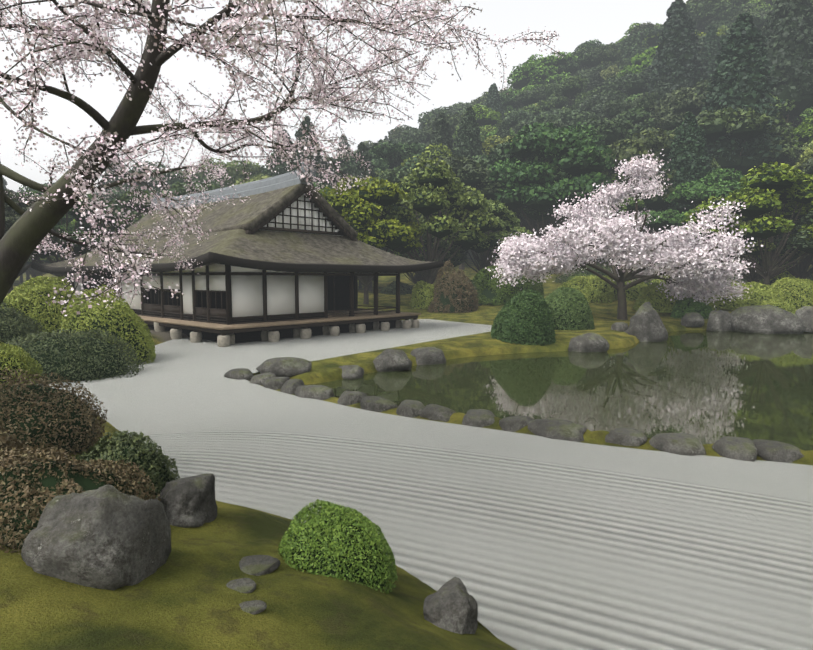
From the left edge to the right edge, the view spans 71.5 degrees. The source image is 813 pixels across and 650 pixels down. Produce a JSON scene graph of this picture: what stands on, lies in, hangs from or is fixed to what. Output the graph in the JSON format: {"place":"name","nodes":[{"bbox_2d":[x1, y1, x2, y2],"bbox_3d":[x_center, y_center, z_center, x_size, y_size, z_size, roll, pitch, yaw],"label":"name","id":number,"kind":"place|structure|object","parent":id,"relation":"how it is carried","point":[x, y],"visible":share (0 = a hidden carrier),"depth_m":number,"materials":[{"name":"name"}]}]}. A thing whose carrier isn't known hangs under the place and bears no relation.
{"place":"outdoors","nodes":[
{"label":"outdoors","id":0,"kind":"place"},
{"bbox_2d":[74,263,330,316],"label":"wall panels","id":1,"kind":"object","parent":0,"point":[247,295],"depth_m":26.95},
{"bbox_2d":[110,183,357,242],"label":"hall roof","id":2,"kind":"structure","parent":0,"point":[254,211],"depth_m":30.88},
{"bbox_2d":[153,170,312,209],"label":"hall ridge tiles","id":3,"kind":"object","parent":2,"relation":"on","point":[268,184],"visible":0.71,"depth_m":32.57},
{"bbox_2d":[245,188,357,240],"bbox_3d":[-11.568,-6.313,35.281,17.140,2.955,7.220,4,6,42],"label":"gable lattice","id":4,"kind":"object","parent":2,"relation":"attached to","point":[289,203],"depth_m":29.85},
{"bbox_2d":[0,0,687,192],"label":"sky","id":5,"kind":"structure","parent":0,"point":[576,22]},
{"bbox_2d":[0,225,812,649],"bbox_3d":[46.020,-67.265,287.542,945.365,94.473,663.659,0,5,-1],"label":"terrain","id":6,"kind":"structure","parent":0,"point":[184,597],"depth_m":3.54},
{"bbox_2d":[0,425,32,468],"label":"azalea shrub","id":7,"kind":"object","parent":6,"relation":"on","point":[7,440],"visible":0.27,"depth_m":4.85,"materials":[{"name":"brown plant"}]},
{"bbox_2d":[0,342,42,386],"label":"shrub","id":8,"kind":"object","parent":6,"relation":"on","point":[19,359],"visible":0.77,"depth_m":9.63,"materials":[{"name":"green plant"}]},
{"bbox_2d":[0,302,45,344],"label":"dark shrub","id":9,"kind":"object","parent":6,"relation":"on","point":[12,326],"visible":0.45,"depth_m":18.00,"materials":[{"name":"green plant"}]},
{"bbox_2d":[4,189,73,293],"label":"tree","id":10,"kind":"object","parent":6,"relation":"on","point":[11,212],"visible":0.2,"depth_m":39.12,"materials":[{"name":"green plant"}]},
{"bbox_2d":[0,275,79,334],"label":"azalea shrub","id":11,"kind":"object","parent":6,"relation":"on","point":[27,299],"visible":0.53,"depth_m":21.05,"materials":[{"name":"green plant"}]},
{"bbox_2d":[0,366,107,454],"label":"azalea shrub","id":12,"kind":"object","parent":6,"relation":"on","point":[32,414],"visible":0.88,"depth_m":7.31,"materials":[{"name":"brown plant"}]},
{"bbox_2d":[17,190,124,297],"bbox_3d":[-26.661,-6.228,44.416,9.152,8.963,8.724,2,5,24],"label":"tree","id":13,"kind":"object","parent":6,"relation":"on","point":[70,230],"visible":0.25,"depth_m":43.48,"materials":[{"name":"green plant"}]},
{"bbox_2d":[1,328,143,384],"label":"dark shrub","id":14,"kind":"object","parent":6,"relation":"on","point":[75,356],"visible":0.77,"depth_m":16.30,"materials":[{"name":"green plant"}]},
{"bbox_2d":[0,444,160,553],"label":"azalea shrub","id":15,"kind":"object","parent":6,"relation":"on","point":[31,489],"visible":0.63,"depth_m":3.93,"materials":[{"name":"brown plant"}]},
{"bbox_2d":[21,484,170,589],"bbox_3d":[-1.849,1.332,3.472,0.839,0.700,0.555,-4,6,-40],"label":"garden rock","id":16,"kind":"object","parent":6,"relation":"on","point":[109,537],"visible":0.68,"depth_m":3.31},
{"bbox_2d":[71,430,179,498],"bbox_3d":[-2.578,1.283,5.059,1.091,0.734,1.114,0,5,-1],"label":"azalea shrub","id":17,"kind":"object","parent":6,"relation":"on","point":[151,459],"visible":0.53,"depth_m":4.93,"materials":[{"name":"green plant"}]},
{"bbox_2d":[97,190,176,245],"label":"tree","id":18,"kind":"object","parent":6,"relation":"on","point":[126,198],"visible":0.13,"depth_m":47.73,"materials":[{"name":"green plant"}]},
{"bbox_2d":[104,161,186,198],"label":"forest tree","id":19,"kind":"object","parent":6,"relation":"on","point":[169,181],"visible":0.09,"depth_m":86.43,"materials":[{"name":"green plant"}]},
{"bbox_2d":[156,473,217,527],"bbox_3d":[-1.840,1.528,4.724,0.438,0.498,0.524,0,5,-1],"label":"garden rock","id":20,"kind":"object","parent":6,"relation":"on","point":[188,502],"visible":0.75,"depth_m":4.59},
{"bbox_2d":[162,181,218,195],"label":"tree","id":21,"kind":"object","parent":6,"relation":"on","point":[179,188],"visible":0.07,"depth_m":53.46,"materials":[{"name":"green plant"}]},
{"bbox_2d":[203,164,264,185],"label":"forest tree","id":22,"kind":"object","parent":6,"relation":"on","point":[233,172],"visible":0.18,"depth_m":81.40,"materials":[{"name":"green plant"}]},
{"bbox_2d":[82,273,395,342],"bbox_3d":[-11.567,-2.065,35.637,20.600,4.000,11.520,4,6,42],"label":"dark interior","id":23,"kind":"object","parent":6,"relation":"on","point":[341,292],"visible":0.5,"depth_m":29.43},
{"bbox_2d":[80,301,418,346],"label":"foundation stones","id":24,"kind":"object","parent":6,"relation":"on","point":[226,340],"visible":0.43,"depth_m":27.54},
{"bbox_2d":[70,265,417,335],"bbox_3d":[-11.567,-2.185,35.627,21.660,3.500,12.580,4,6,42],"label":"timber frame","id":25,"kind":"object","parent":24,"relation":"on","point":[208,312],"visible":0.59,"depth_m":27.75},
{"bbox_2d":[31,229,443,273],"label":"hall roof","id":26,"kind":"structure","parent":25,"relation":"on","point":[281,251],"depth_m":28.07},
{"bbox_2d":[138,310,420,329],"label":"veranda deck","id":27,"kind":"structure","parent":25,"relation":"attached to","point":[332,318],"depth_m":27.55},
{"bbox_2d":[239,555,279,575],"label":"garden rock","id":28,"kind":"object","parent":6,"relation":"on","point":[257,565],"visible":0.88,"depth_m":4.01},
{"bbox_2d":[266,129,295,176],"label":"forest tree","id":29,"kind":"object","parent":6,"relation":"on","point":[281,166],"visible":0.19,"depth_m":81.94,"materials":[{"name":"green plant"}]},
{"bbox_2d":[0,0,562,315],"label":"cherry tree","id":30,"kind":"object","parent":6,"relation":"on","point":[29,230],"visible":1,"depth_m":6.11,"materials":[{"name":"pink plant"}]},
{"bbox_2d":[256,357,311,376],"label":"garden rock","id":31,"kind":"object","parent":6,"relation":"on","point":[285,366],"visible":0.8,"depth_m":17.27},
{"bbox_2d":[289,116,332,188],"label":"forest tree","id":32,"kind":"object","parent":6,"relation":"on","point":[298,134],"visible":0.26,"depth_m":81.50,"materials":[{"name":"green plant"}]},
{"bbox_2d":[294,385,334,399],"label":"shore rock","id":33,"kind":"object","parent":6,"relation":"on","point":[320,392],"visible":0.68,"depth_m":13.83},
{"bbox_2d":[277,499,397,593],"bbox_3d":[-0.545,1.694,4.434,0.962,0.588,0.895,0,5,-1],"label":"boxwood shrub","id":34,"kind":"object","parent":6,"relation":"on","point":[328,539],"visible":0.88,"depth_m":4.21,"materials":[{"name":"green plant"}]},
{"bbox_2d":[350,142,376,181],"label":"forest tree","id":35,"kind":"object","parent":6,"relation":"on","point":[356,170],"visible":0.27,"depth_m":75.93,"materials":[{"name":"green plant"}]},
{"bbox_2d":[317,176,423,303],"bbox_3d":[-3.669,-6.690,45.585,9.636,10.785,9.565,1,5,12],"label":"tree","id":36,"kind":"object","parent":6,"relation":"on","point":[353,207],"visible":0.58,"depth_m":42.33,"materials":[{"name":"green plant"}]},
{"bbox_2d":[360,396,397,411],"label":"shore rock","id":37,"kind":"object","parent":6,"relation":"on","point":[375,403],"visible":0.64,"depth_m":12.51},
{"bbox_2d":[342,139,430,175],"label":"forest tree","id":38,"kind":"object","parent":6,"relation":"on","point":[385,154],"visible":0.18,"depth_m":84.65,"materials":[{"name":"green plant"}]},
{"bbox_2d":[373,349,411,371],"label":"garden rock","id":39,"kind":"object","parent":6,"relation":"on","point":[388,360],"visible":0.81,"depth_m":19.43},
{"bbox_2d":[363,168,424,222],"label":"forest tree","id":40,"kind":"object","parent":6,"relation":"on","point":[393,175],"visible":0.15,"depth_m":69.49,"materials":[{"name":"green plant"}]},
{"bbox_2d":[396,400,424,417],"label":"shore rock","id":41,"kind":"object","parent":6,"relation":"on","point":[410,408],"visible":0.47,"depth_m":12.02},
{"bbox_2d":[388,127,455,146],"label":"forest tree","id":42,"kind":"object","parent":6,"relation":"on","point":[414,135],"visible":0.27,"depth_m":112.57,"materials":[{"name":"green plant"}]},
{"bbox_2d":[409,280,437,308],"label":"shrub","id":43,"kind":"object","parent":6,"relation":"on","point":[422,296],"visible":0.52,"depth_m":45.18,"materials":[{"name":"green plant"}]},
{"bbox_2d":[398,143,451,208],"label":"forest tree","id":44,"kind":"object","parent":6,"relation":"on","point":[436,152],"visible":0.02,"depth_m":77.25,"materials":[{"name":"green plant"}]},
{"bbox_2d":[40,319,812,649],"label":"raked gravel","id":45,"kind":"structure","parent":6,"relation":"on","point":[536,543],"depth_m":7.46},
{"bbox_2d":[59,284,155,365],"bbox_3d":[-10.492,0.075,19.723,3.525,2.990,3.073,0,5,-1],"label":"azalea shrub","id":46,"kind":"object","parent":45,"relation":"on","point":[124,322],"visible":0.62,"depth_m":19.10,"materials":[{"name":"green plant"}]},
{"bbox_2d":[410,347,445,364],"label":"garden rock","id":47,"kind":"object","parent":6,"relation":"on","point":[429,356],"visible":0.62,"depth_m":20.94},
{"bbox_2d":[398,231,467,283],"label":"tree","id":48,"kind":"object","parent":6,"relation":"on","point":[450,253],"visible":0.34,"depth_m":50.90,"materials":[{"name":"green plant"}]},
{"bbox_2d":[373,157,499,283],"bbox_3d":[2.658,-7.999,49.503,11.066,12.370,10.896,1,5,13],"label":"tree","id":49,"kind":"object","parent":6,"relation":"on","point":[436,194],"visible":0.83,"depth_m":48.25,"materials":[{"name":"green plant"}]},
{"bbox_2d":[420,404,455,421],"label":"shore rock","id":50,"kind":"object","parent":6,"relation":"on","point":[433,412],"visible":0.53,"depth_m":11.71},
{"bbox_2d":[428,111,453,154],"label":"forest tree","id":51,"kind":"object","parent":6,"relation":"on","point":[441,132],"visible":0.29,"depth_m":86.90,"materials":[{"name":"green plant"}]},
{"bbox_2d":[421,112,464,146],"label":"forest tree","id":52,"kind":"object","parent":6,"relation":"on","point":[453,120],"visible":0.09,"depth_m":110.92,"materials":[{"name":"green plant"}]},
{"bbox_2d":[423,577,477,633],"bbox_3d":[0.323,2.147,4.163,0.406,0.494,0.405,0,5,-1],"label":"garden rock","id":53,"kind":"object","parent":6,"relation":"on","point":[451,605],"visible":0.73,"depth_m":4.04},
{"bbox_2d":[427,260,479,312],"bbox_3d":[3.827,-2.942,43.995,4.072,4.326,3.071,2,5,21],"label":"red maple shrub","id":54,"kind":"object","parent":6,"relation":"on","point":[454,294],"visible":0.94,"depth_m":43.09,"materials":[{"name":"brown plant"}]},
{"bbox_2d":[452,106,485,158],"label":"forest tree","id":55,"kind":"object","parent":6,"relation":"on","point":[468,142],"visible":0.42,"depth_m":83.55,"materials":[{"name":"green plant"}]},
{"bbox_2d":[415,154,524,269],"bbox_3d":[6.853,-13.623,69.721,15.118,14.565,15.730,-2,5,-20],"label":"forest tree","id":56,"kind":"object","parent":6,"relation":"on","point":[468,171],"visible":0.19,"depth_m":64.38,"materials":[{"name":"green plant"}]},
{"bbox_2d":[453,104,501,146],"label":"tree","id":57,"kind":"object","parent":6,"relation":"on","point":[485,116],"visible":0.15,"depth_m":113.38,"materials":[{"name":"green plant"}]},
{"bbox_2d":[462,409,495,427],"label":"shore rock","id":58,"kind":"object","parent":6,"relation":"on","point":[481,418],"visible":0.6,"depth_m":11.23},
{"bbox_2d":[447,198,532,272],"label":"tree","id":59,"kind":"object","parent":6,"relation":"on","point":[509,221],"visible":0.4,"depth_m":53.21,"materials":[{"name":"green plant"}]},
{"bbox_2d":[483,83,504,125],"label":"forest tree","id":60,"kind":"object","parent":6,"relation":"on","point":[493,100],"visible":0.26,"depth_m":120.65,"materials":[{"name":"green plant"}]},
{"bbox_2d":[465,142,541,235],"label":"forest tree","id":61,"kind":"object","parent":6,"relation":"on","point":[498,154],"visible":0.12,"depth_m":67.42,"materials":[{"name":"green plant"}]},
{"bbox_2d":[472,265,543,304],"bbox_3d":[7.749,-3.283,45.843,7.018,3.348,5.879,0,5,-1],"label":"shrub","id":62,"kind":"object","parent":6,"relation":"on","point":[491,292],"visible":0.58,"depth_m":44.37,"materials":[{"name":"green plant"}]},
{"bbox_2d":[499,416,532,431],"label":"shore rock","id":63,"kind":"object","parent":6,"relation":"on","point":[513,423],"visible":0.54,"depth_m":10.88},
{"bbox_2d":[490,289,555,345],"bbox_3d":[5.300,-0.405,25.793,2.907,2.504,2.650,0,5,-1],"label":"round shrub","id":64,"kind":"object","parent":6,"relation":"on","point":[523,318],"visible":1,"depth_m":24.95,"materials":[{"name":"green plant"}]},
{"bbox_2d":[494,154,581,240],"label":"forest tree","id":65,"kind":"object","parent":6,"relation":"on","point":[533,215],"visible":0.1,"depth_m":63.02,"materials":[{"name":"green plant"}]},
{"bbox_2d":[509,83,574,108],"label":"forest tree","id":66,"kind":"object","parent":6,"relation":"on","point":[527,97],"visible":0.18,"depth_m":119.90,"materials":[{"name":"green plant"}]},
{"bbox_2d":[506,51,578,95],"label":"tree","id":67,"kind":"object","parent":6,"relation":"on","point":[533,73],"visible":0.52,"depth_m":129.87,"materials":[{"name":"green plant"}]},
{"bbox_2d":[487,122,615,272],"bbox_3d":[16.631,-14.504,65.637,14.943,18.152,15.351,5,5,42],"label":"forest tree","id":68,"kind":"object","parent":6,"relation":"on","point":[573,154],"visible":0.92,"depth_m":60.81,"materials":[{"name":"green plant"}]},
{"bbox_2d":[528,418,586,441],"bbox_3d":[2.823,2.042,10.624,1.086,0.427,0.851,2,5,21],"label":"shore rock","id":69,"kind":"object","parent":6,"relation":"on","point":[559,429],"visible":0.68,"depth_m":10.40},
{"bbox_2d":[524,108,608,131],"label":"forest tree","id":70,"kind":"object","parent":6,"relation":"on","point":[569,117],"visible":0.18,"depth_m":94.55,"materials":[{"name":"green plant"}]},
{"bbox_2d":[542,287,594,329],"bbox_3d":[8.623,-0.827,30.851,3.290,2.538,3.079,0,5,-1],"label":"round shrub","id":71,"kind":"object","parent":6,"relation":"on","point":[569,308],"visible":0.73,"depth_m":29.89,"materials":[{"name":"green plant"}]},
{"bbox_2d":[537,75,602,111],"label":"forest tree","id":72,"kind":"object","parent":6,"relation":"on","point":[565,93],"visible":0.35,"depth_m":110.21,"materials":[{"name":"green plant"}]},
{"bbox_2d":[556,51,607,76],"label":"forest tree","id":73,"kind":"object","parent":6,"relation":"on","point":[586,59],"visible":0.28,"depth_m":127.68,"materials":[{"name":"green plant"}]},
{"bbox_2d":[555,122,611,235],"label":"forest tree","id":74,"kind":"object","parent":6,"relation":"on","point":[591,134],"visible":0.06,"depth_m":68.98,"materials":[{"name":"green plant"}]},
{"bbox_2d":[559,275,617,303],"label":"shrub","id":75,"kind":"object","parent":6,"relation":"on","point":[592,288],"visible":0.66,"depth_m":44.66,"materials":[{"name":"green plant"}]},
{"bbox_2d":[568,333,609,352],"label":"garden rock","id":76,"kind":"object","parent":6,"relation":"on","point":[590,342],"visible":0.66,"depth_m":24.48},
{"bbox_2d":[576,94,612,119],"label":"forest tree","id":77,"kind":"object","parent":6,"relation":"on","point":[594,103],"visible":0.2,"depth_m":99.42,"materials":[{"name":"green plant"}]},
{"bbox_2d":[573,44,630,74],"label":"forest tree","id":78,"kind":"object","parent":6,"relation":"on","point":[610,56],"visible":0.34,"depth_m":125.51,"materials":[{"name":"green plant"}]},
{"bbox_2d":[563,117,649,146],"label":"forest tree","id":79,"kind":"object","parent":6,"relation":"on","point":[612,131],"visible":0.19,"depth_m":75.76,"materials":[{"name":"green plant"}]},
{"bbox_2d":[599,74,644,100],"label":"forest tree","id":80,"kind":"object","parent":6,"relation":"on","point":[616,94],"visible":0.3,"depth_m":103.75,"materials":[{"name":"green plant"}]},
{"bbox_2d":[485,149,762,319],"bbox_3d":[14.012,-5.786,37.303,18.120,11.070,14.896,0,5,-1],"label":"cherry blossom tree","id":81,"kind":"object","parent":6,"relation":"on","point":[619,240],"visible":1,"depth_m":35.49,"materials":[{"name":"pink plant"}]},
{"bbox_2d":[605,427,646,446],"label":"shore rock","id":82,"kind":"object","parent":6,"relation":"on","point":[627,436],"visible":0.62,"depth_m":9.90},
{"bbox_2d":[603,71,652,93],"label":"forest tree","id":83,"kind":"object","parent":6,"relation":"on","point":[632,83],"visible":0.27,"depth_m":100.74,"materials":[{"name":"green plant"}]},
{"bbox_2d":[603,91,661,120],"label":"forest tree","id":84,"kind":"object","parent":6,"relation":"on","point":[613,109],"visible":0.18,"depth_m":87.16,"materials":[{"name":"green plant"}]},
{"bbox_2d":[617,45,658,77],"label":"forest tree","id":85,"kind":"object","parent":6,"relation":"on","point":[641,62],"visible":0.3,"depth_m":114.14,"materials":[{"name":"green plant"}]},
{"bbox_2d":[606,127,675,233],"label":"forest tree","id":86,"kind":"object","parent":6,"relation":"on","point":[622,150],"visible":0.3,"depth_m":63.36,"materials":[{"name":"green plant"}]},
{"bbox_2d":[618,25,663,58],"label":"forest tree","id":87,"kind":"object","parent":6,"relation":"on","point":[632,47],"visible":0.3,"depth_m":127.64,"materials":[{"name":"green plant"}]},
{"bbox_2d":[616,106,666,136],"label":"forest tree","id":88,"kind":"object","parent":6,"relation":"on","point":[642,118],"visible":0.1,"depth_m":81.56,"materials":[{"name":"green plant"}]},
{"bbox_2d":[624,301,667,341],"bbox_3d":[12.471,-0.204,29.313,2.264,2.002,1.988,-1,5,-13],"label":"garden rock","id":89,"kind":"object","parent":6,"relation":"on","point":[646,324],"visible":0.81,"depth_m":28.54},
{"bbox_2d":[632,282,719,313],"bbox_3d":[19.728,-2.101,41.770,6.096,2.319,5.204,0,5,-1],"label":"lawn shrub","id":90,"kind":"object","parent":6,"relation":"on","point":[659,303],"visible":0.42,"depth_m":40.20,"materials":[{"name":"green plant"}]},
{"bbox_2d":[643,0,710,94],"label":"cedar tree","id":91,"kind":"object","parent":6,"relation":"on","point":[678,60],"visible":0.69,"depth_m":90.55,"materials":[{"name":"green plant"}]},
{"bbox_2d":[649,87,705,130],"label":"forest tree","id":92,"kind":"object","parent":6,"relation":"on","point":[674,109],"visible":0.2,"depth_m":78.52,"materials":[{"name":"green plant"}]},
{"bbox_2d":[649,433,706,455],"bbox_3d":[4.740,2.115,9.766,0.915,0.426,0.904,-3,6,-34],"label":"shore rock","id":93,"kind":"object","parent":6,"relation":"on","point":[686,444],"visible":0.72,"depth_m":9.51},
{"bbox_2d":[659,111,714,239],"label":"forest tree","id":94,"kind":"object","parent":6,"relation":"on","point":[690,160],"visible":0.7,"depth_m":60.97,"materials":[{"name":"green plant"}]},
{"bbox_2d":[670,298,712,318],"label":"lawn shrub","id":95,"kind":"object","parent":6,"relation":"on","point":[680,309],"visible":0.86,"depth_m":37.89,"materials":[{"name":"green plant"}]},
{"bbox_2d":[637,167,749,269],"bbox_3d":[31.224,-9.826,56.477,11.856,12.164,14.061,-2,5,-22],"label":"tree","id":96,"kind":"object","parent":6,"relation":"on","point":[718,185],"depth_m":56.12,"materials":[{"name":"green plant"}]},
{"bbox_2d":[685,0,745,23],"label":"forest tree","id":97,"kind":"object","parent":6,"relation":"on","point":[705,10],"visible":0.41,"depth_m":118.10,"materials":[{"name":"green plant"}]},
{"bbox_2d":[706,310,733,330],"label":"garden rock","id":98,"kind":"object","parent":6,"relation":"on","point":[719,320],"visible":0.78,"depth_m":34.05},
{"bbox_2d":[666,105,802,201],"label":"forest tree","id":99,"kind":"object","parent":6,"relation":"on","point":[716,125],"visible":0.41,"depth_m":66.21,"materials":[{"name":"green plant"}]},
{"bbox_2d":[712,436,757,461],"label":"shore rock","id":100,"kind":"object","parent":6,"relation":"on","point":[739,448],"visible":0.67,"depth_m":9.23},
{"bbox_2d":[701,12,787,180],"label":"tall cedar tree","id":101,"kind":"object","parent":6,"relation":"on","point":[741,79],"visible":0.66,"depth_m":67.12,"materials":[{"name":"green plant"}]},
{"bbox_2d":[681,161,812,284],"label":"tree","id":102,"kind":"object","parent":6,"relation":"on","point":[768,190],"visible":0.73,"depth_m":42.73,"materials":[{"name":"green plant"}]},
{"bbox_2d":[699,210,807,281],"bbox_3d":[29.265,-6.042,46.828,8.184,7.827,8.291,-4,6,-40],"label":"tree","id":103,"kind":"object","parent":6,"relation":"on","point":[752,275],"visible":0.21,"depth_m":45.15,"materials":[{"name":"green plant"}]},
{"bbox_2d":[727,281,782,306],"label":"lawn shrub","id":104,"kind":"object","parent":6,"relation":"on","point":[757,293],"visible":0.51,"depth_m":39.94,"materials":[{"name":"green plant"}]},
{"bbox_2d":[730,305,806,333],"bbox_3d":[21.299,-0.422,33.813,3.379,1.638,3.483,0,5,-1],"label":"garden rock","id":105,"kind":"object","parent":6,"relation":"on","point":[765,319],"visible":0.97,"depth_m":32.79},
{"bbox_2d":[737,202,812,278],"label":"tree","id":106,"kind":"object","parent":6,"relation":"on","point":[800,271],"visible":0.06,"depth_m":47.30,"materials":[{"name":"green plant"}]},
{"bbox_2d":[752,439,803,462],"bbox_3d":[6.119,2.153,9.341,0.824,0.420,0.718,0,5,-1],"label":"shore rock","id":107,"kind":"object","parent":6,"relation":"on","point":[773,451],"visible":0.52,"depth_m":9.07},
{"bbox_2d":[760,0,812,131],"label":"tall cedar tree","id":108,"kind":"object","parent":6,"relation":"on","point":[788,31],"visible":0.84,"depth_m":75.39,"materials":[{"name":"green plant"}]},
{"bbox_2d":[771,277,812,308],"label":"lawn shrub","id":109,"kind":"object","parent":6,"relation":"on","point":[797,292],"visible":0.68,"depth_m":39.50,"materials":[{"name":"green plant"}]},
{"bbox_2d":[775,210,812,255],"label":"tree","id":110,"kind":"object","parent":6,"relation":"on","point":[806,245],"visible":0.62,"depth_m":42.45,"materials":[{"name":"green plant"}]},
{"bbox_2d":[784,116,812,151],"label":"forest tree","id":111,"kind":"object","parent":6,"relation":"on","point":[802,134],"visible":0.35,"depth_m":70.04,"materials":[{"name":"green plant"}]},
{"bbox_2d":[308,330,812,450],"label":"pond water","id":112,"kind":"structure","parent":0,"point":[706,387],"depth_m":16.93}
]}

